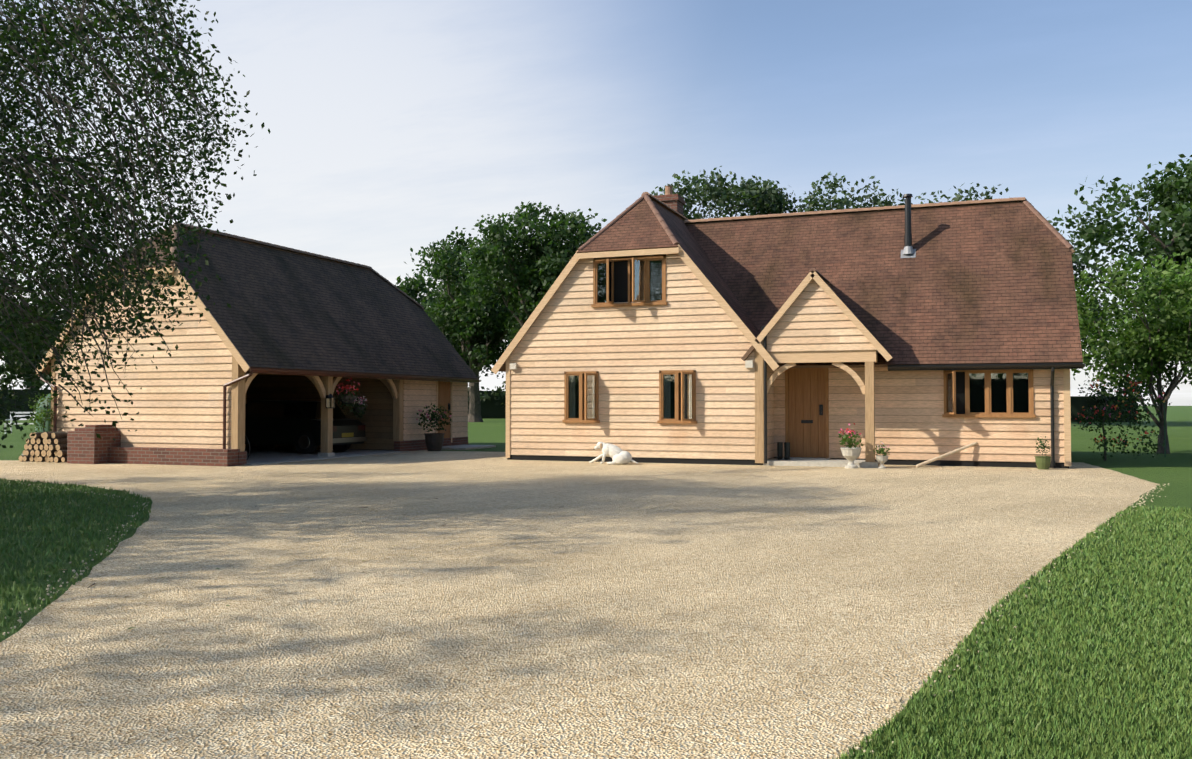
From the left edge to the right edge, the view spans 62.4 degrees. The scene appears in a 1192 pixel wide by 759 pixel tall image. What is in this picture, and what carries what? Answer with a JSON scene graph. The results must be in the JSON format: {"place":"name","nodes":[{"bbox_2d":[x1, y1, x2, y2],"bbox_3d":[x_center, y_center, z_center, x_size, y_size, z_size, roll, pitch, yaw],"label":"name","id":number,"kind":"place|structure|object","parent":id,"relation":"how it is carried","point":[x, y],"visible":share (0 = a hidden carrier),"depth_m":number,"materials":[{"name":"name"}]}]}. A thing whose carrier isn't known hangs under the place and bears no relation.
{"place":"outdoors","nodes":[
{"label":"outdoors","id":0,"kind":"place"},
{"bbox_2d":[181,267,419,450],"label":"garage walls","id":1,"kind":"structure","parent":0,"point":[295,448],"depth_m":28.68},
{"bbox_2d":[0,406,1191,758],"bbox_3d":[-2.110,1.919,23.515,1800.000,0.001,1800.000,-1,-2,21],"label":"ground","id":2,"kind":"structure","parent":0,"point":[1172,470],"depth_m":16.72,"materials":[{"name":"green plant"}]},
{"bbox_2d":[4,412,35,433],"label":"bench","id":3,"kind":"object","parent":2,"relation":"on","point":[10,419],"visible":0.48,"depth_m":44.78,"materials":[{"name":"white paint"}]},
{"bbox_2d":[22,394,50,454],"bbox_3d":[-13.309,1.105,24.363,1.100,1.670,1.100,-1,-2,21],"label":"shrub","id":4,"kind":"object","parent":2,"relation":"on","point":[47,423],"visible":0.06,"depth_m":23.92,"materials":[{"name":"green plant"}]},
{"bbox_2d":[0,265,83,388],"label":"tree belt","id":5,"kind":"object","parent":2,"relation":"on","point":[21,375],"visible":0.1,"depth_m":87.87,"materials":[{"name":"green plant"}]},
{"bbox_2d":[0,478,151,639],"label":"lawn grass blades","id":6,"kind":"object","parent":2,"relation":"on","point":[11,488],"depth_m":10.53,"materials":[{"name":"green plant"}]},
{"bbox_2d":[0,0,270,447],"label":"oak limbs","id":7,"kind":"object","parent":2,"relation":"on","point":[77,31],"visible":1,"depth_m":11.46,"materials":[{"name":"green plant"}]},
{"bbox_2d":[0,372,505,418],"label":"hedge","id":8,"kind":"object","parent":2,"relation":"on","point":[493,404],"visible":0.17,"depth_m":90.31,"materials":[{"name":"green plant"}]},
{"bbox_2d":[12,482,630,628],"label":"fallen leaves and twigs","id":9,"kind":"object","parent":2,"relation":"on","point":[216,568],"visible":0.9,"depth_m":8.57,"materials":[{"name":"brown plant"}]},
{"bbox_2d":[395,273,503,373],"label":"tree belt","id":10,"kind":"object","parent":2,"relation":"on","point":[413,288],"visible":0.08,"depth_m":96.48,"materials":[{"name":"green plant"}]},
{"bbox_2d":[410,226,538,421],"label":"tree","id":11,"kind":"object","parent":2,"relation":"on","point":[470,330],"visible":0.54,"depth_m":71.64,"materials":[{"name":"green plant"}]},
{"bbox_2d":[456,201,606,346],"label":"oak between buildings tree","id":12,"kind":"object","parent":2,"relation":"on","point":[530,276],"visible":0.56,"depth_m":57.41,"materials":[{"name":"green plant"}]},
{"bbox_2d":[0,450,1156,758],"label":"gravel drive","id":13,"kind":"structure","parent":2,"relation":"on","point":[492,606],"depth_m":6.49,"materials":[{"name":"beige gravel"}]},
{"bbox_2d":[25,393,54,437],"bbox_3d":[-12.989,1.104,23.068,0.779,1.613,0.541,-1,-2,21],"label":"shrub","id":14,"kind":"object","parent":13,"relation":"on","point":[41,416],"visible":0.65,"depth_m":23.05,"materials":[{"name":"green plant"}]},
{"bbox_2d":[18,431,66,462],"bbox_3d":[-12.578,1.553,22.718,1.458,0.708,0.578,-1,-2,21],"label":"log pile","id":15,"kind":"object","parent":13,"relation":"on","point":[45,446],"visible":0.9,"depth_m":22.48,"materials":[{"name":"brown wood"}]},
{"bbox_2d":[35,264,403,452],"bbox_3d":[-8.480,-0.279,27.068,6.249,4.331,10.635,-1,-2,21],"label":"timber frame","id":16,"kind":"object","parent":13,"relation":"on","point":[325,385],"visible":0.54,"depth_m":22.70,"materials":[{"name":"beige wood"}]},
{"bbox_2d":[245,435,249,459],"bbox_3d":[-8.115,1.359,21.921,1.248,0.981,0.128,-1,-2,28],"label":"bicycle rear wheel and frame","id":17,"kind":"object","parent":16,"relation":"attached to","point":[249,446],"visible":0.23,"depth_m":21.61,"materials":[{"name":"black"}]},
{"bbox_2d":[36,367,480,448],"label":"garage gutters","id":18,"kind":"object","parent":16,"relation":"attached to","point":[250,371],"visible":0.73,"depth_m":23.14,"materials":[{"name":"black metal"}]},
{"bbox_2d":[42,227,477,378],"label":"garage roof tiles","id":19,"kind":"object","parent":16,"relation":"on","point":[291,310],"visible":0.52,"depth_m":25.47,"materials":[{"name":"grey tile"}]},
{"bbox_2d":[107,223,423,308],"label":"garage ridge tiles","id":20,"kind":"object","parent":19,"relation":"on","point":[172,249],"visible":0.54,"depth_m":26.57,"materials":[{"name":"brown tile"}]},
{"bbox_2d":[55,273,467,448],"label":"garage weatherboards","id":21,"kind":"object","parent":16,"relation":"attached to","point":[177,399],"visible":0.48,"depth_m":22.16,"materials":[{"name":"beige wood"}]},
{"bbox_2d":[436,381,452,442],"bbox_3d":[-4.598,0.876,29.638,0.100,2.070,0.960,-1,-2,21],"label":"garage door frame","id":22,"kind":"object","parent":21,"relation":"in","point":[451,397],"visible":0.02,"depth_m":30.00,"materials":[{"name":"beige wood"}]},
{"bbox_2d":[438,381,449,437],"bbox_3d":[-4.610,0.912,29.642,0.044,2.000,0.820,-1,-2,21],"label":"door","id":23,"kind":"structure","parent":22,"relation":"in","point":[443,393],"depth_m":29.71,"materials":[{"name":"brown wood"}]},
{"bbox_2d":[245,374,393,449],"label":"garage inner boards","id":24,"kind":"object","parent":16,"relation":"attached to","point":[376,419],"visible":0.04,"depth_m":27.94,"materials":[{"name":"brown wood"}]},
{"bbox_2d":[326,394,334,407],"bbox_3d":[-6.527,0.524,24.151,0.210,0.360,0.180,-1,-2,21],"label":"coach lantern","id":25,"kind":"object","parent":16,"relation":"attached to","point":[328,401],"visible":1,"depth_m":24.13,"materials":[{"name":"black metal"}]},
{"bbox_2d":[334,377,359,413],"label":"hanging flower basket","id":26,"kind":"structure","parent":16,"relation":"attached to","point":[347,399],"depth_m":24.64,"materials":[{"name":"green metal"}]},
{"bbox_2d":[350,380,367,418],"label":"hanging flower basket","id":27,"kind":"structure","parent":16,"relation":"attached to","point":[359,409],"depth_m":25.23,"materials":[{"name":"green metal"}]},
{"bbox_2d":[67,425,467,466],"bbox_3d":[-6.807,1.533,25.284,5.056,0.860,11.826,-2,-2,48],"label":"brick base","id":28,"kind":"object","parent":13,"relation":"on","point":[85,445],"depth_m":21.85,"materials":[{"name":"red brick"}]},
{"bbox_2d":[244,445,495,464],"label":"garage slab and pads","id":29,"kind":"structure","parent":13,"relation":"on","point":[258,456],"depth_m":25.32,"materials":[{"name":"grey concrete"}]},
{"bbox_2d":[245,400,365,453],"bbox_3d":[-8.467,1.274,26.923,4.050,1.410,1.700,-1,-2,21],"label":"car in garage","id":30,"kind":"object","parent":29,"relation":"on","point":[270,424],"visible":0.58,"depth_m":26.08,"materials":[{"name":"black paint"}]},
{"bbox_2d":[416,403,451,450],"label":"potted plant","id":31,"kind":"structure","parent":29,"relation":"on","point":[434,441],"depth_m":27.75,"materials":[{"name":"green plant"}]},
{"bbox_2d":[0,481,1168,754],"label":"stray gravel on lawn edge","id":32,"kind":"structure","parent":13,"relation":"on","point":[1140,503],"depth_m":6.73,"materials":[{"name":"stone"}]},
{"bbox_2d":[589,442,638,464],"bbox_3d":[0.382,1.625,21.781,1.217,0.492,0.394,-1,-2,21],"label":"dog","id":33,"kind":"object","parent":13,"relation":"on","point":[617,455],"visible":1,"depth_m":21.66,"materials":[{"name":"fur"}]},
{"bbox_2d":[507,254,1068,467],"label":"house walls","id":34,"kind":"structure","parent":13,"relation":"on","point":[752,462],"depth_m":21.68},
{"bbox_2d":[510,253,876,459],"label":"house weatherboards","id":35,"kind":"object","parent":34,"relation":"attached to","point":[628,353],"visible":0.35,"depth_m":22.28,"materials":[{"name":"beige wood"}]},
{"bbox_2d":[510,360,752,368],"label":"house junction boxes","id":36,"kind":"object","parent":35,"relation":"attached to","point":[748,363],"visible":1,"depth_m":21.42,"materials":[{"name":"white plastic"}]},
{"bbox_2d":[491,244,1070,465],"bbox_3d":[3.628,-0.599,21.939,12.657,4.855,1.415,-1,-2,21],"label":"timber frame","id":37,"kind":"object","parent":34,"relation":"attached to","point":[869,358],"visible":0.98,"depth_m":21.26,"materials":[{"name":"beige wood"}]},
{"bbox_2d":[499,198,1082,371],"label":"house roof tiles","id":38,"kind":"object","parent":34,"relation":"on","point":[986,283],"visible":0.44,"depth_m":22.85,"materials":[{"name":"brown tile"}]},
{"bbox_2d":[654,194,685,214],"bbox_3d":[2.044,-3.693,27.514,0.750,2.820,0.750,-1,-2,21],"label":"house chimney","id":39,"kind":"object","parent":38,"relation":"on","point":[676,202],"visible":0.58,"depth_m":27.20,"materials":[{"name":"brown brick"}]},
{"bbox_2d":[665,186,672,194],"bbox_3d":[2.038,-5.253,27.550,0.260,0.300,0.260,-1,-2,21],"label":"chimney pot","id":40,"kind":"object","parent":39,"relation":"on","point":[668,189],"visible":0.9,"depth_m":27.46,"materials":[{"name":"orange ceramic"}]},
{"bbox_2d":[578,192,1073,282],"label":"roof ridge tiles","id":41,"kind":"object","parent":38,"relation":"on","point":[646,196],"visible":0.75,"depth_m":23.77,"materials":[{"name":"brown tile"}]},
{"bbox_2d":[901,246,915,257],"bbox_3d":[7.440,-3.026,23.456,0.340,0.294,0.300,-1,-2,21],"label":"chimney flashing","id":42,"kind":"object","parent":38,"relation":"on","point":[910,250],"visible":0.94,"depth_m":23.36,"materials":[{"name":"silver metal"}]},
{"bbox_2d":[562,256,1035,457],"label":"house window frames","id":43,"kind":"structure","parent":34,"relation":"in","point":[582,418],"depth_m":22.15,"materials":[{"name":"brown wood"}]},
{"bbox_2d":[569,260,1028,419],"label":"window panes","id":44,"kind":"structure","parent":43,"relation":"in","point":[620,281],"depth_m":22.17,"materials":[{"name":"glass"}]},
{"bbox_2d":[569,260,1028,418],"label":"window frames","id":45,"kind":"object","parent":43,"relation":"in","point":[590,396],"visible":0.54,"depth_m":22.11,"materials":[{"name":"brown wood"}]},
{"bbox_2d":[788,368,825,457],"bbox_3d":[4.773,0.742,22.254,0.830,2.050,0.044,-1,-2,21],"label":"front door","id":46,"kind":"structure","parent":34,"relation":"in","point":[806,392],"depth_m":22.24,"materials":[{"name":"brown wood"}]},
{"bbox_2d":[767,364,1063,462],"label":"house weatherboards","id":47,"kind":"structure","parent":34,"relation":"attached to","point":[911,423],"depth_m":21.34,"materials":[{"name":"beige wood"}]},
{"bbox_2d":[761,194,1084,465],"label":"gutters and downpipes","id":48,"kind":"object","parent":34,"relation":"attached to","point":[908,242],"visible":0.92,"depth_m":20.86,"materials":[{"name":"black metal"}]},
{"bbox_2d":[838,423,864,468],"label":"potted flowers","id":49,"kind":"object","parent":13,"relation":"on","point":[850,454],"visible":1,"depth_m":20.32,"materials":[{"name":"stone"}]},
{"bbox_2d":[873,441,890,468],"bbox_3d":[5.922,1.560,20.373,0.327,0.561,0.325,1,-2,-27],"label":"potted plant","id":50,"kind":"object","parent":13,"relation":"on","point":[881,459],"visible":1,"depth_m":20.32,"materials":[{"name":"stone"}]},
{"bbox_2d":[916,442,977,466],"bbox_3d":[7.407,1.586,20.774,1.433,0.533,0.072,0,-1,-12],"label":"leaning pole","id":51,"kind":"object","parent":13,"relation":"on","point":[944,455],"visible":0.96,"depth_m":20.74,"materials":[{"name":"beige wood"}]},
{"bbox_2d":[1034,436,1051,469],"bbox_3d":[9.110,1.492,20.061,0.324,0.680,0.317,-1,-2,21],"label":"potted leafy shrub","id":52,"kind":"object","parent":13,"relation":"on","point":[1043,462],"visible":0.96,"depth_m":19.98,"materials":[{"name":"green ceramic"}]},
{"bbox_2d":[651,166,802,219],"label":"tree","id":53,"kind":"object","parent":2,"relation":"on","point":[757,199],"visible":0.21,"depth_m":65.97,"materials":[{"name":"green plant"}]},
{"bbox_2d":[776,171,879,211],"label":"tree","id":54,"kind":"object","parent":2,"relation":"on","point":[843,202],"visible":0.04,"depth_m":65.79,"materials":[{"name":"green plant"}]},
{"bbox_2d":[853,183,1008,208],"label":"tree","id":55,"kind":"object","parent":2,"relation":"on","point":[886,202],"depth_m":65.90,"materials":[{"name":"green plant"}]},
{"bbox_2d":[836,505,1191,758],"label":"lawn grass blades","id":56,"kind":"object","parent":2,"relation":"on","point":[1144,624],"depth_m":4.91,"materials":[{"name":"green plant"}]},
{"bbox_2d":[1047,217,1122,364],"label":"tree","id":57,"kind":"object","parent":2,"relation":"on","point":[1077,269],"depth_m":59.58,"materials":[{"name":"green plant"}]},
{"bbox_2d":[1070,388,1148,421],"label":"hedge","id":58,"kind":"object","parent":2,"relation":"on","point":[1077,403],"visible":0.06,"depth_m":73.91,"materials":[{"name":"green plant"}]},
{"bbox_2d":[1048,154,1191,365],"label":"oak tree","id":59,"kind":"object","parent":2,"relation":"on","point":[1178,212],"visible":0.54,"depth_m":36.77,"materials":[{"name":"green plant"}]},
{"bbox_2d":[1074,374,1169,460],"bbox_3d":[12.046,0.901,22.641,1.879,1.996,2.211,-1,-2,21],"label":"flowering shrub","id":60,"kind":"object","parent":2,"relation":"on","point":[1100,422],"visible":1,"depth_m":22.51,"materials":[{"name":"green plant"}]},
{"bbox_2d":[1071,251,1191,453],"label":"tree","id":61,"kind":"object","parent":2,"relation":"on","point":[1142,347],"visible":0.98,"depth_m":26.19,"materials":[{"name":"green plant"}]},
{"bbox_2d":[1163,403,1165,456],"bbox_3d":[14.232,1.252,24.634,0.050,1.390,0.043,-1,-2,21],"label":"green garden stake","id":62,"kind":"object","parent":2,"relation":"on","point":[1164,433],"visible":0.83,"depth_m":24.62,"materials":[{"name":"green"}]},
{"bbox_2d":[0,0,1191,405],"label":"sky","id":63,"kind":"structure","parent":0,"point":[395,126],"materials":[{"name":"blue"}]},
{"bbox_2d":[763,457,878,467],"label":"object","id":64,"kind":"object","parent":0,"point":[818,462],"visible":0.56,"depth_m":21.12,"materials":[{"name":"beige stone"}]},
{"bbox_2d":[777,442,789,459],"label":"boots","id":65,"kind":"object","parent":64,"relation":"on","point":[780,450],"visible":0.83,"depth_m":21.90,"materials":[{"name":"black rubber"}]}
]}

